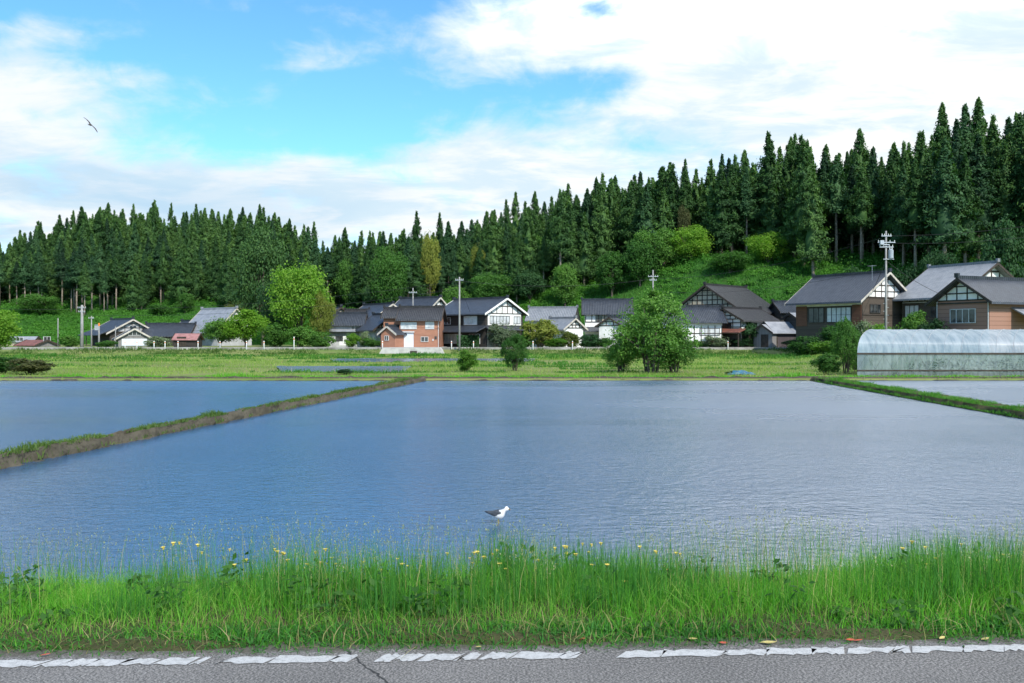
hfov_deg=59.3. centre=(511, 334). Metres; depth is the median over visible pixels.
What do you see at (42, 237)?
cedar tree
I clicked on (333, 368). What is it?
field water
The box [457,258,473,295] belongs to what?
cedar tree
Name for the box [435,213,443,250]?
cedar tree
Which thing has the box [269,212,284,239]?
cedar tree
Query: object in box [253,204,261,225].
cedar tree
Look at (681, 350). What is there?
multi stem tree
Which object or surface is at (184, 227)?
cedar tree
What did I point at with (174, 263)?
cedar tree
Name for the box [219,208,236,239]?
cedar tree
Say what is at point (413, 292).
utility pole
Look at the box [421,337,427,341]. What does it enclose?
window
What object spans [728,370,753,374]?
tarpaulin
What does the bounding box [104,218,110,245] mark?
cedar tree
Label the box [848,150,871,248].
cedar tree
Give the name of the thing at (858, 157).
cedar tree
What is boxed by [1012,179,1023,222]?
cedar tree
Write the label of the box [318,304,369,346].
grey walled cottage
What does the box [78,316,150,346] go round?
two tier house
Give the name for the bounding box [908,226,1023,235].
power line
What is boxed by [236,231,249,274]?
cedar tree
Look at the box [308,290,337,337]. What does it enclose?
bamboo clump
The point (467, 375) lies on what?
bund weeds
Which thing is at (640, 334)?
multi stem tree
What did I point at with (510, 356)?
tree
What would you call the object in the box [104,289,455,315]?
power line
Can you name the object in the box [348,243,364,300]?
cedar tree
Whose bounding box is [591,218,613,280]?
cedar tree
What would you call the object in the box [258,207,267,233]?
cedar tree
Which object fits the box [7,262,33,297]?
broadleaf tree
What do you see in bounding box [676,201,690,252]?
broadleaf tree
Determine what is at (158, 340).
garden shrub
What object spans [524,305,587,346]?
white house
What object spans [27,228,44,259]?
cedar tree
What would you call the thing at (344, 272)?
broadleaf tree
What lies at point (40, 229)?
cedar tree
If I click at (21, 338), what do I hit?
shed
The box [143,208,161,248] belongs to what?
cedar tree
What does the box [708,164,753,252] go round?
cedar tree
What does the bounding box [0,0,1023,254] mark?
sky
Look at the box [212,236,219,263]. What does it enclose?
cedar tree
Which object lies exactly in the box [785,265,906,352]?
long farmhouse
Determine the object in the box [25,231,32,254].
cedar tree
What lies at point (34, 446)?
dike grass
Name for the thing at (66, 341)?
garden shrub
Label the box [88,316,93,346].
utility pole
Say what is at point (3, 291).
cedar tree
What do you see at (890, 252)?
utility pole
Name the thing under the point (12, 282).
cedar tree
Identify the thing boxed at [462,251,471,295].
cedar tree
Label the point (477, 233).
cedar tree
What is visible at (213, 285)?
cedar tree
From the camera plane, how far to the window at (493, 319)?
151.89 m
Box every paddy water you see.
[0,381,387,450]
[0,381,1023,590]
[861,381,1023,406]
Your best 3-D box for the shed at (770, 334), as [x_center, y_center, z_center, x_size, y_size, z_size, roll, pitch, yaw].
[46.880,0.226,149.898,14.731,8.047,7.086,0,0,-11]
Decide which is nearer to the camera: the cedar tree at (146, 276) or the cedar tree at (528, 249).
the cedar tree at (528, 249)
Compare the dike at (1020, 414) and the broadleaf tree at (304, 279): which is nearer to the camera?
the dike at (1020, 414)
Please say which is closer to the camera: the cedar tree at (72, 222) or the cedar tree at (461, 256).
the cedar tree at (461, 256)
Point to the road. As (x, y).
(592, 665)
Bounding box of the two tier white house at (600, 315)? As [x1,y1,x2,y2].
[581,297,633,346]
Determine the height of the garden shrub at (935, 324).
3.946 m
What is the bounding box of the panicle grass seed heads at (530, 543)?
[2,512,1023,585]
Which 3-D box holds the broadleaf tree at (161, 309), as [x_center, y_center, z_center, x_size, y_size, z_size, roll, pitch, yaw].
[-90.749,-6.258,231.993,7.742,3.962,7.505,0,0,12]
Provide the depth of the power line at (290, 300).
148.11 m
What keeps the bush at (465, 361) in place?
on the terrain at (700, 275)
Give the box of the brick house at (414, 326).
[377,304,447,353]
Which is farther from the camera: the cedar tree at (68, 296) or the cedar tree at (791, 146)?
the cedar tree at (68, 296)
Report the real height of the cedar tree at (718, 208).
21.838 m
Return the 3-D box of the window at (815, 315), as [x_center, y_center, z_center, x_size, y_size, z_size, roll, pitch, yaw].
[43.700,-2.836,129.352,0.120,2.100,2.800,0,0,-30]
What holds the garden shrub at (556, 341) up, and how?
on the terrain at (700, 275)
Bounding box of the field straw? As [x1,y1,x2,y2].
[8,353,849,376]
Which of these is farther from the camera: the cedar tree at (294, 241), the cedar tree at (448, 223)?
the cedar tree at (294, 241)
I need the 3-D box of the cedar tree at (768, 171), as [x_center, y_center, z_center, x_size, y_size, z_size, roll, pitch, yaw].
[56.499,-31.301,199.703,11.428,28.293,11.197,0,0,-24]
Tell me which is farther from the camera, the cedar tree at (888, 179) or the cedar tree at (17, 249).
the cedar tree at (17, 249)
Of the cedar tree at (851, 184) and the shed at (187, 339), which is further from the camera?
the cedar tree at (851, 184)
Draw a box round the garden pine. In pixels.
[741,322,758,346]
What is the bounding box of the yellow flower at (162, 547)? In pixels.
[161,546,167,587]
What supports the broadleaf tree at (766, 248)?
on the terrain at (700, 275)
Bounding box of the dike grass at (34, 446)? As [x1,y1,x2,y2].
[0,375,426,467]
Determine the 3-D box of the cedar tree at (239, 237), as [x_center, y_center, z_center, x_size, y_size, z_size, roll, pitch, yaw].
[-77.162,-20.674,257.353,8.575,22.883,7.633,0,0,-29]
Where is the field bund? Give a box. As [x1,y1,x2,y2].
[0,376,1023,380]
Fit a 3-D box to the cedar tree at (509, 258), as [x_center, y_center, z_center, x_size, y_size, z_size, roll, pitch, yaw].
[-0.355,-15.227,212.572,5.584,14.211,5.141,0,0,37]
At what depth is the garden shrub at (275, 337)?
154.94 m
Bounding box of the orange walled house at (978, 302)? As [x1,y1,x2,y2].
[924,273,1023,329]
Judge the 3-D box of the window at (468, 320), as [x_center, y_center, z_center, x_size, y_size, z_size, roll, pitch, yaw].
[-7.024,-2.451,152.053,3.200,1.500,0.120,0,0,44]
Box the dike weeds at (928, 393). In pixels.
[812,375,1023,417]
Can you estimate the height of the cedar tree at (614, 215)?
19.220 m
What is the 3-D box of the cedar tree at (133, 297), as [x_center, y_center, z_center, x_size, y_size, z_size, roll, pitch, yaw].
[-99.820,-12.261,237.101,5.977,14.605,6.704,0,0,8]
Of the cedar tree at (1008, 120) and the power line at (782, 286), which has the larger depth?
the cedar tree at (1008, 120)
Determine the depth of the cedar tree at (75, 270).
238.36 m
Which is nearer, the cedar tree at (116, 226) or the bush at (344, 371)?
the bush at (344, 371)
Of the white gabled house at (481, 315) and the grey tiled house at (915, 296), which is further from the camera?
the white gabled house at (481, 315)
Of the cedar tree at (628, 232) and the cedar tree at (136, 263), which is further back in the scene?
the cedar tree at (136, 263)
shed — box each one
[7,336,41,345]
[171,333,204,346]
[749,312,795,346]
[768,299,795,321]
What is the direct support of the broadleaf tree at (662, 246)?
on the terrain at (700, 275)
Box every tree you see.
[0,251,8,302]
[0,258,10,283]
[0,307,24,349]
[2,242,14,302]
[5,289,18,302]
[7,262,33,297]
[8,239,20,287]
[8,261,23,297]
[9,292,67,313]
[14,252,33,295]
[19,237,27,256]
[22,271,35,294]
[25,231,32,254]
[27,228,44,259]
[28,260,46,295]
[29,245,51,293]
[32,221,48,252]
[35,269,47,295]
[40,231,46,252]
[43,226,57,256]
[43,249,58,296]
[49,236,59,297]
[50,249,67,306]
[52,238,65,300]
[55,214,63,236]
[55,248,69,299]
[59,263,79,311]
[62,218,68,236]
[62,250,82,311]
[63,230,72,255]
[63,287,83,300]
[64,224,74,245]
[64,248,81,307]
[69,210,76,232]
[72,206,84,243]
[72,215,93,247]
[74,219,95,261]
[75,261,93,315]
[78,237,89,302]
[86,254,101,310]
[88,234,97,287]
[92,210,108,254]
[94,243,104,304]
[94,244,103,303]
[94,250,120,303]
[98,257,117,308]
[98,269,109,309]
[104,202,112,217]
[104,215,126,259]
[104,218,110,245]
[104,227,116,262]
[107,244,125,309]
[108,246,123,306]
[115,231,128,276]
[119,261,144,310]
[120,243,140,275]
[122,253,140,305]
[123,223,143,254]
[123,224,131,255]
[129,203,141,238]
[137,245,142,264]
[137,272,148,307]
[138,250,152,275]
[138,261,154,306]
[140,256,158,297]
[141,212,152,250]
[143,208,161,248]
[145,237,152,260]
[146,303,174,314]
[148,234,172,297]
[149,202,156,217]
[151,233,156,253]
[151,255,169,304]
[152,241,170,301]
[159,228,172,291]
[165,256,176,298]
[166,202,174,231]
[167,236,182,274]
[167,248,196,304]
[169,220,177,239]
[171,224,183,251]
[174,292,195,313]
[181,211,190,246]
[183,224,195,278]
[186,220,200,256]
[187,240,207,296]
[188,250,208,300]
[191,204,198,221]
[194,212,201,240]
[197,211,211,254]
[199,317,234,346]
[201,252,221,301]
[202,249,214,301]
[212,215,216,231]
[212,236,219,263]
[213,248,237,305]
[216,244,238,306]
[217,239,224,264]
[218,309,272,346]
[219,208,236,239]
[219,248,241,303]
[224,231,233,247]
[226,219,234,244]
[226,301,243,310]
[230,220,293,344]
[234,223,244,262]
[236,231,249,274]
[237,207,244,227]
[243,212,260,243]
[247,223,253,234]
[247,228,252,240]
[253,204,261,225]
[256,277,306,346]
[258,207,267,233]
[264,258,335,346]
[267,220,277,243]
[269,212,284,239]
[278,233,284,256]
[284,218,296,252]
[284,239,296,267]
[285,243,295,274]
[292,232,297,259]
[296,249,303,268]
[298,254,305,291]
[301,226,314,259]
[307,239,332,294]
[311,221,321,252]
[311,256,328,297]
[317,247,341,291]
[319,240,331,286]
[325,280,334,300]
[330,235,337,259]
[331,282,339,305]
[332,227,351,260]
[332,236,342,305]
[333,244,344,301]
[333,258,355,307]
[335,279,351,307]
[345,240,357,277]
[345,260,362,307]
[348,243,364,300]
[351,251,381,305]
[356,230,367,258]
[364,237,370,254]
[365,242,411,302]
[368,246,381,302]
[371,237,380,302]
[375,231,387,301]
[381,236,396,285]
[397,228,406,296]
[399,236,419,296]
[401,237,420,295]
[405,255,429,296]
[408,210,422,256]
[419,229,441,295]
[419,233,436,295]
[430,232,439,257]
[433,254,447,294]
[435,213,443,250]
[436,247,449,296]
[438,226,454,292]
[440,221,453,251]
[442,285,470,303]
[445,241,456,283]
[445,252,452,283]
[447,252,461,288]
[448,237,468,288]
[455,221,464,242]
[455,228,462,250]
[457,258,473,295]
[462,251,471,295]
[463,219,475,246]
[463,229,472,258]
[467,244,487,291]
[468,269,513,297]
[469,242,485,282]
[471,224,480,248]
[471,236,481,258]
[479,216,488,255]
[481,210,503,261]
[483,228,504,276]
[483,253,489,274]
[485,240,490,254]
[498,212,504,234]
[499,234,514,286]
[499,333,530,370]
[500,225,508,287]
[500,241,513,295]
[502,199,509,228]
[507,244,525,302]
[508,223,514,244]
[509,191,519,239]
[512,269,547,302]
[513,213,525,246]
[514,234,524,274]
[515,206,541,273]
[530,191,544,236]
[530,254,538,292]
[532,210,537,234]
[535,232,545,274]
[536,220,544,273]
[536,236,551,288]
[538,211,558,277]
[539,196,554,281]
[540,201,547,228]
[545,189,575,266]
[547,203,576,276]
[548,263,581,305]
[555,211,586,279]
[565,183,573,208]
[571,194,581,238]
[571,212,598,286]
[575,188,593,280]
[588,173,618,253]
[589,194,613,282]
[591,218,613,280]
[592,250,629,296]
[593,176,600,197]
[600,332,637,372]
[604,285,703,372]
[607,179,623,246]
[609,207,625,269]
[612,182,637,274]
[613,175,622,211]
[617,199,637,258]
[617,241,660,286]
[624,184,643,256]
[626,183,657,248]
[627,222,682,274]
[631,174,638,205]
[637,171,644,195]
[649,185,659,264]
[652,187,684,265]
[654,166,668,221]
[656,323,703,372]
[665,183,678,264]
[665,224,714,259]
[666,163,679,263]
[672,170,699,258]
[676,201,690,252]
[679,159,691,184]
[689,188,701,246]
[690,169,700,201]
[692,158,716,253]
[699,168,745,254]
[705,250,753,273]
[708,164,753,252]
[716,153,726,177]
[724,157,735,250]
[732,154,738,178]
[735,161,759,250]
[735,167,760,254]
[736,149,755,185]
[738,130,789,230]
[744,230,791,262]
[754,176,785,251]
[772,180,799,258]
[779,139,829,263]
[781,145,794,208]
[783,134,818,202]
[783,136,797,179]
[792,172,834,273]
[793,133,797,154]
[805,139,823,215]
[815,144,832,196]
[816,152,830,197]
[819,155,852,262]
[819,165,850,252]
[827,316,860,371]
[833,165,869,257]
[833,264,861,273]
[834,226,850,249]
[842,151,850,249]
[842,166,878,265]
[843,128,871,253]
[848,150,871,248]
[848,161,877,259]
[854,146,884,254]
[854,239,879,250]
[864,157,888,251]
[867,150,901,248]
[882,164,927,265]
[883,140,912,263]
[892,262,920,286]
[893,149,899,249]
[894,159,930,266]
[894,170,920,256]
[905,155,937,256]
[907,131,920,176]
[910,137,984,254]
[913,130,931,251]
[916,242,959,272]
[924,102,954,168]
[933,218,963,261]
[947,152,992,262]
[949,118,971,179]
[955,103,975,165]
[965,133,1009,258]
[969,97,989,148]
[972,121,985,148]
[972,213,1023,277]
[981,139,1022,235]
[984,114,1003,237]
[991,112,1023,239]
[997,116,1015,154]
[998,123,1015,152]
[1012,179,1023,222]
[1013,202,1023,242]
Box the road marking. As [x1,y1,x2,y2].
[0,644,1023,667]
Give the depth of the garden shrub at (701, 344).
148.86 m
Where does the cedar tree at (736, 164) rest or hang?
on the terrain at (700, 275)
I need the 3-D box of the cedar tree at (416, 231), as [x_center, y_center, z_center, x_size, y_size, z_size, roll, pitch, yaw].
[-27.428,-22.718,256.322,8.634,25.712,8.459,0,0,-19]
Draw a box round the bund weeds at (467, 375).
[1,371,1021,377]
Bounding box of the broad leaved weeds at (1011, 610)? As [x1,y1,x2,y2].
[0,542,1023,630]
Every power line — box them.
[27,309,57,309]
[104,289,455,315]
[141,281,453,308]
[464,279,647,285]
[660,268,881,292]
[667,238,880,278]
[906,237,1022,243]
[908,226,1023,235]
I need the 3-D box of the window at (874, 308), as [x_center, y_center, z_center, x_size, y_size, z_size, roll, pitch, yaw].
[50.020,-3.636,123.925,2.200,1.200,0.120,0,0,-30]
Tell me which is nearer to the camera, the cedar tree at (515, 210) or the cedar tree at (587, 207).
the cedar tree at (587, 207)
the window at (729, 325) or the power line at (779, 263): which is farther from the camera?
the window at (729, 325)
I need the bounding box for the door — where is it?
[177,337,185,345]
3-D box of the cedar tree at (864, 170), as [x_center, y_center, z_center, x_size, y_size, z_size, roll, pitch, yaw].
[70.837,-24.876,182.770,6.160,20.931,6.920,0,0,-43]
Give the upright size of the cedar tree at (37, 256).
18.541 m
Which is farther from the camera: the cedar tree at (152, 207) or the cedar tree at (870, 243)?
the cedar tree at (152, 207)
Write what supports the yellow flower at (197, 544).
on the verge
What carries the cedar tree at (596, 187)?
on the terrain at (700, 275)
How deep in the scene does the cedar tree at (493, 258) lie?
219.92 m
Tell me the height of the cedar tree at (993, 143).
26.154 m
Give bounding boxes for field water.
[276,366,410,371]
[330,358,537,361]
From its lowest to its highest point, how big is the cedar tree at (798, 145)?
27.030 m
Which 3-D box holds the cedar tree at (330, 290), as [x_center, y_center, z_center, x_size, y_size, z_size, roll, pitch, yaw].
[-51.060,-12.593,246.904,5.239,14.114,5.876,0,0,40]
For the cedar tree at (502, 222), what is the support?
on the terrain at (700, 275)
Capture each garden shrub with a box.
[56,335,79,346]
[95,340,118,346]
[143,336,171,346]
[259,322,289,346]
[283,325,318,346]
[307,331,335,346]
[344,333,361,346]
[359,331,371,346]
[362,336,380,346]
[487,321,519,346]
[519,317,561,346]
[519,334,535,346]
[542,337,567,346]
[557,331,579,346]
[579,334,600,346]
[597,337,615,346]
[694,339,710,346]
[702,334,729,346]
[730,337,754,346]
[781,339,795,347]
[787,336,821,354]
[807,340,833,354]
[816,323,843,341]
[850,319,876,335]
[866,323,889,329]
[899,310,928,329]
[916,318,949,329]
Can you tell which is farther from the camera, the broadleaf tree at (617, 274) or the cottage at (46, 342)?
the broadleaf tree at (617, 274)
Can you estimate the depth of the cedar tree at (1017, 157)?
164.06 m
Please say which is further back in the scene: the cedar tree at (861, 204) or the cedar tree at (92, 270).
the cedar tree at (92, 270)
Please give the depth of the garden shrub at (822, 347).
111.23 m
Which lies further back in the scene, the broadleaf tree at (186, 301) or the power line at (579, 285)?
the broadleaf tree at (186, 301)
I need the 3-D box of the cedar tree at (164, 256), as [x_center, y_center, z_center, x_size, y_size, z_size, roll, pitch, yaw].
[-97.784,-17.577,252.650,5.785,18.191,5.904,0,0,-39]
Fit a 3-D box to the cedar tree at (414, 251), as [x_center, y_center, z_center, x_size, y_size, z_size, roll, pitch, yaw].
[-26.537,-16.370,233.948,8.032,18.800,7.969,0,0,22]
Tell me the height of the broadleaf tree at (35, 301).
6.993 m
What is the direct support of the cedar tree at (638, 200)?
on the terrain at (700, 275)
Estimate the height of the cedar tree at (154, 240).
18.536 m
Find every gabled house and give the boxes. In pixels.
[395,294,446,306]
[442,295,528,346]
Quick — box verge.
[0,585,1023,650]
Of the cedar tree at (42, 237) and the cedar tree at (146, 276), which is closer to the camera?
the cedar tree at (146, 276)
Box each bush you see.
[0,356,23,372]
[4,357,56,374]
[336,369,353,374]
[454,349,478,371]
[810,352,843,374]
[844,349,856,371]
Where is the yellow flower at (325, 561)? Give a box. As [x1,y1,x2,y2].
[323,548,327,599]
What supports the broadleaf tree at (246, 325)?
on the terrain at (700, 275)
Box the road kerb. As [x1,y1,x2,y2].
[1,347,788,349]
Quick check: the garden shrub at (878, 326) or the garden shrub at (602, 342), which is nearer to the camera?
the garden shrub at (878, 326)
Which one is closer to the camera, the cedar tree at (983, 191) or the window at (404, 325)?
the window at (404, 325)
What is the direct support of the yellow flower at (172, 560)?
on the verge
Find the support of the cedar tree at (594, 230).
on the terrain at (700, 275)
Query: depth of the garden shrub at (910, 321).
100.59 m
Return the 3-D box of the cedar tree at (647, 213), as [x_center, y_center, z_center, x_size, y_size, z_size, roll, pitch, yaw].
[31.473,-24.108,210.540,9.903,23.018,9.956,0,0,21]
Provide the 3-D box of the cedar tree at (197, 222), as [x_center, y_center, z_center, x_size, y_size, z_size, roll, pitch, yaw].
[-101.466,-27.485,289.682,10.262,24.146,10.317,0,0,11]
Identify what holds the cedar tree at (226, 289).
on the terrain at (700, 275)
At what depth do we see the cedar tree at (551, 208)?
221.15 m
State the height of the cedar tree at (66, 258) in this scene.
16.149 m
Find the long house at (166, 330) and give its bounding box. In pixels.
[141,319,196,345]
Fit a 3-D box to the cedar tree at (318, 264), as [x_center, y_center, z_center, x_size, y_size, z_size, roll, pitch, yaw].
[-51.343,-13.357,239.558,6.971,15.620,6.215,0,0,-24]
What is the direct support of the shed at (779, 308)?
on the terrain at (700, 275)
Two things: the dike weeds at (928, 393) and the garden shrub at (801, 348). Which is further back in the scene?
the garden shrub at (801, 348)
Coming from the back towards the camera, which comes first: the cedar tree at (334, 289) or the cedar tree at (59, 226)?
the cedar tree at (59, 226)
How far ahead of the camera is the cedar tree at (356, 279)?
234.23 m
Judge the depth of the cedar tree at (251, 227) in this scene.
272.83 m
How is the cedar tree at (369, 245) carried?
on the terrain at (700, 275)
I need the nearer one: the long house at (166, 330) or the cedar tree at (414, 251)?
the long house at (166, 330)
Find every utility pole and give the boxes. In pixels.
[57,327,58,346]
[78,305,85,346]
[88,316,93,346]
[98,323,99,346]
[409,288,416,305]
[458,277,460,350]
[648,270,657,290]
[856,231,894,329]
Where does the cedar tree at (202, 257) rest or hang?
on the terrain at (700, 275)
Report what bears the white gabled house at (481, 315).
on the terrain at (700, 275)
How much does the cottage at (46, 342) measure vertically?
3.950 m
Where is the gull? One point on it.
(498, 514)
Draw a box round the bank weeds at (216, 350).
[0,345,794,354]
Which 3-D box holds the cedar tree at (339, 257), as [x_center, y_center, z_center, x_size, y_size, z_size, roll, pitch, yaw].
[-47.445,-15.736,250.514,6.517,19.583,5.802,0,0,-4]
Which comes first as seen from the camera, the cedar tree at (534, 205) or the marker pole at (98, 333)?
the marker pole at (98, 333)
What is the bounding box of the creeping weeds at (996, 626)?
[0,606,1023,658]
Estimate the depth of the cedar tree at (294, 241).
269.93 m
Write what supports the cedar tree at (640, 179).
on the terrain at (700, 275)
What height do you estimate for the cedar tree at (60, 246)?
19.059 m
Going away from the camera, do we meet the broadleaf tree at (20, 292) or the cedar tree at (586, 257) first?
the cedar tree at (586, 257)
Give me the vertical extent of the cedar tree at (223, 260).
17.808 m
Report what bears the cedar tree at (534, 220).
on the terrain at (700, 275)
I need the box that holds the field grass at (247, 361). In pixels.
[0,352,1017,378]
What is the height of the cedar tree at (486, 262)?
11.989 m
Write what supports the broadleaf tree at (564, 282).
on the terrain at (700, 275)
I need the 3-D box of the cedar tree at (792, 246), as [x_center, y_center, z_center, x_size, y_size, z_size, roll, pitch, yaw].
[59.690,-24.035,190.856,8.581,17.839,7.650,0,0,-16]
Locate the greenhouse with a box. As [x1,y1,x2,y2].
[842,329,1023,376]
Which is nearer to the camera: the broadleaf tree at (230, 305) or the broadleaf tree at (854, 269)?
the broadleaf tree at (854, 269)
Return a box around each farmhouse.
[659,282,781,346]
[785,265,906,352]
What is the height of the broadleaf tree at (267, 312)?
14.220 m
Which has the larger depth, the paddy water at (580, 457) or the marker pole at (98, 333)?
the marker pole at (98, 333)
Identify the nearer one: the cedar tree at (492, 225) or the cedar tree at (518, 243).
the cedar tree at (518, 243)
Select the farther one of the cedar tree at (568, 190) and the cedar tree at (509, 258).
the cedar tree at (568, 190)
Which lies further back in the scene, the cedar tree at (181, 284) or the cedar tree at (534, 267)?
the cedar tree at (181, 284)
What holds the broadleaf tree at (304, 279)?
on the terrain at (700, 275)
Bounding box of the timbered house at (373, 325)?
[355,301,396,346]
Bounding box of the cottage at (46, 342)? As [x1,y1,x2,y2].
[13,337,60,346]
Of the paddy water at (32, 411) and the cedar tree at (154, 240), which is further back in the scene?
the cedar tree at (154, 240)
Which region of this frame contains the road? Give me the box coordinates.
[0,632,1023,682]
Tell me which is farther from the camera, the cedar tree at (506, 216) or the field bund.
the cedar tree at (506, 216)
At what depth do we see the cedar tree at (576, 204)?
222.27 m
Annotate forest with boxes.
[0,112,1023,303]
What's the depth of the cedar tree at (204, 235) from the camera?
285.18 m
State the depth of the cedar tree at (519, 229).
230.80 m
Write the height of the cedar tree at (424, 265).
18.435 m
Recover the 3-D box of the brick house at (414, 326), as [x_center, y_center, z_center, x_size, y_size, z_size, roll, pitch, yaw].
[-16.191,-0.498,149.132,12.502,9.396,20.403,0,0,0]
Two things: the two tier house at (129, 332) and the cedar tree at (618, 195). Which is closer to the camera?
the two tier house at (129, 332)
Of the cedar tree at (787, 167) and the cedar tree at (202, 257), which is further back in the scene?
the cedar tree at (202, 257)
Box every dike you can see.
[0,376,427,468]
[809,376,1023,418]
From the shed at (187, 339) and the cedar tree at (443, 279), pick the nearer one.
the shed at (187, 339)
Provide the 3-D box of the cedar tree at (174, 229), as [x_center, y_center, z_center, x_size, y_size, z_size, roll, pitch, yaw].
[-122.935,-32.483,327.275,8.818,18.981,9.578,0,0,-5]
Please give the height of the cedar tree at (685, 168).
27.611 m
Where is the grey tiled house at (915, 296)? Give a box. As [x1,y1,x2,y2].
[892,258,1013,324]
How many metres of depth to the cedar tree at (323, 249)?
267.98 m
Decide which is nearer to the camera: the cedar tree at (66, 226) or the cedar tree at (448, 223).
the cedar tree at (448, 223)
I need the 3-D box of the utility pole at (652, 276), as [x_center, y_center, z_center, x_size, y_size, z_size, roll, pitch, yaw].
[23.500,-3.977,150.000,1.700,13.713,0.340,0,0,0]
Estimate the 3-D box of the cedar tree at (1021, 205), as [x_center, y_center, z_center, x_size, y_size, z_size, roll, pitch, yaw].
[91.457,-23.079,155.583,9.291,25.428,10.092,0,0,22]
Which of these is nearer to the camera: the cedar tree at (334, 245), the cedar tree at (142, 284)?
the cedar tree at (142, 284)
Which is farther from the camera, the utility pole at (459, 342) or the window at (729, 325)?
the window at (729, 325)
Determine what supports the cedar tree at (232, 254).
on the terrain at (700, 275)
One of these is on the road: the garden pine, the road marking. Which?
the road marking
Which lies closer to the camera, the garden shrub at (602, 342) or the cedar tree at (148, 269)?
the garden shrub at (602, 342)
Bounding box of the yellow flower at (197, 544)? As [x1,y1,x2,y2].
[196,543,198,572]
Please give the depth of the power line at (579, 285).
146.51 m
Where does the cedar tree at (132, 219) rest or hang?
on the terrain at (700, 275)
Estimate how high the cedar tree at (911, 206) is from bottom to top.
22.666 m
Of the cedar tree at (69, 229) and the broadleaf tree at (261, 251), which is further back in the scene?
the cedar tree at (69, 229)
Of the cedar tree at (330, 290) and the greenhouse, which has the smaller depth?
the greenhouse
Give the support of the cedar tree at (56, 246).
on the terrain at (700, 275)
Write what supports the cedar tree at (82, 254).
on the terrain at (700, 275)
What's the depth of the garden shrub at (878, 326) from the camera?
103.98 m
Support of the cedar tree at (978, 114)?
on the terrain at (700, 275)
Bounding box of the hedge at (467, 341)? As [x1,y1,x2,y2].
[456,335,478,346]
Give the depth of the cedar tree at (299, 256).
248.37 m
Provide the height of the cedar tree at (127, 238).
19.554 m
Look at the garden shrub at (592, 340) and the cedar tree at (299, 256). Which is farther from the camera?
the cedar tree at (299, 256)
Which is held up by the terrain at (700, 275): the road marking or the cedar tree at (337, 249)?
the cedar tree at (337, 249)
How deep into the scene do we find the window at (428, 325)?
148.84 m
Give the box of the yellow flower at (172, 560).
[171,542,174,581]
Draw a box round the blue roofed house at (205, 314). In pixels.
[189,306,251,345]
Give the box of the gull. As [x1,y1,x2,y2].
[485,506,510,519]
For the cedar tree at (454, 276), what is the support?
on the terrain at (700, 275)
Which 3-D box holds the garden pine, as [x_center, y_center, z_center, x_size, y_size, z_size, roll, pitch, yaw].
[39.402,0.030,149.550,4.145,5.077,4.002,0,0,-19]
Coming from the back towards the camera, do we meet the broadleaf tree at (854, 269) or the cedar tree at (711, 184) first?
the cedar tree at (711, 184)
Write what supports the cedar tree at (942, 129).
on the terrain at (700, 275)
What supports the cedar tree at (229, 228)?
on the terrain at (700, 275)
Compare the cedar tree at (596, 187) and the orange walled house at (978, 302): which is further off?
the cedar tree at (596, 187)
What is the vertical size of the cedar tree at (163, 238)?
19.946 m
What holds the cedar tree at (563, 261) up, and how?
on the terrain at (700, 275)
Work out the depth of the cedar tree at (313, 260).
242.04 m
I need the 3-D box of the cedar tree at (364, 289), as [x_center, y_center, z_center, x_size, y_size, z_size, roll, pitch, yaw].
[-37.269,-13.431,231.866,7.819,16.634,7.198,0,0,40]
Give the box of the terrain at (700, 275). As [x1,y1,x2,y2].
[0,233,1023,379]
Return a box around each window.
[128,331,140,335]
[336,336,342,340]
[401,322,416,328]
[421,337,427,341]
[425,322,433,328]
[444,317,450,323]
[444,334,461,343]
[464,316,476,324]
[490,316,509,323]
[514,316,519,323]
[596,315,601,320]
[700,328,719,334]
[722,322,731,328]
[808,308,823,322]
[826,307,850,321]
[870,304,880,312]
[905,305,918,316]
[930,306,936,316]
[950,308,975,322]
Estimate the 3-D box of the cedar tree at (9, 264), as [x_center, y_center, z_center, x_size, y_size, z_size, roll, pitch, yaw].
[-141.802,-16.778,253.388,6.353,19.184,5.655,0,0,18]

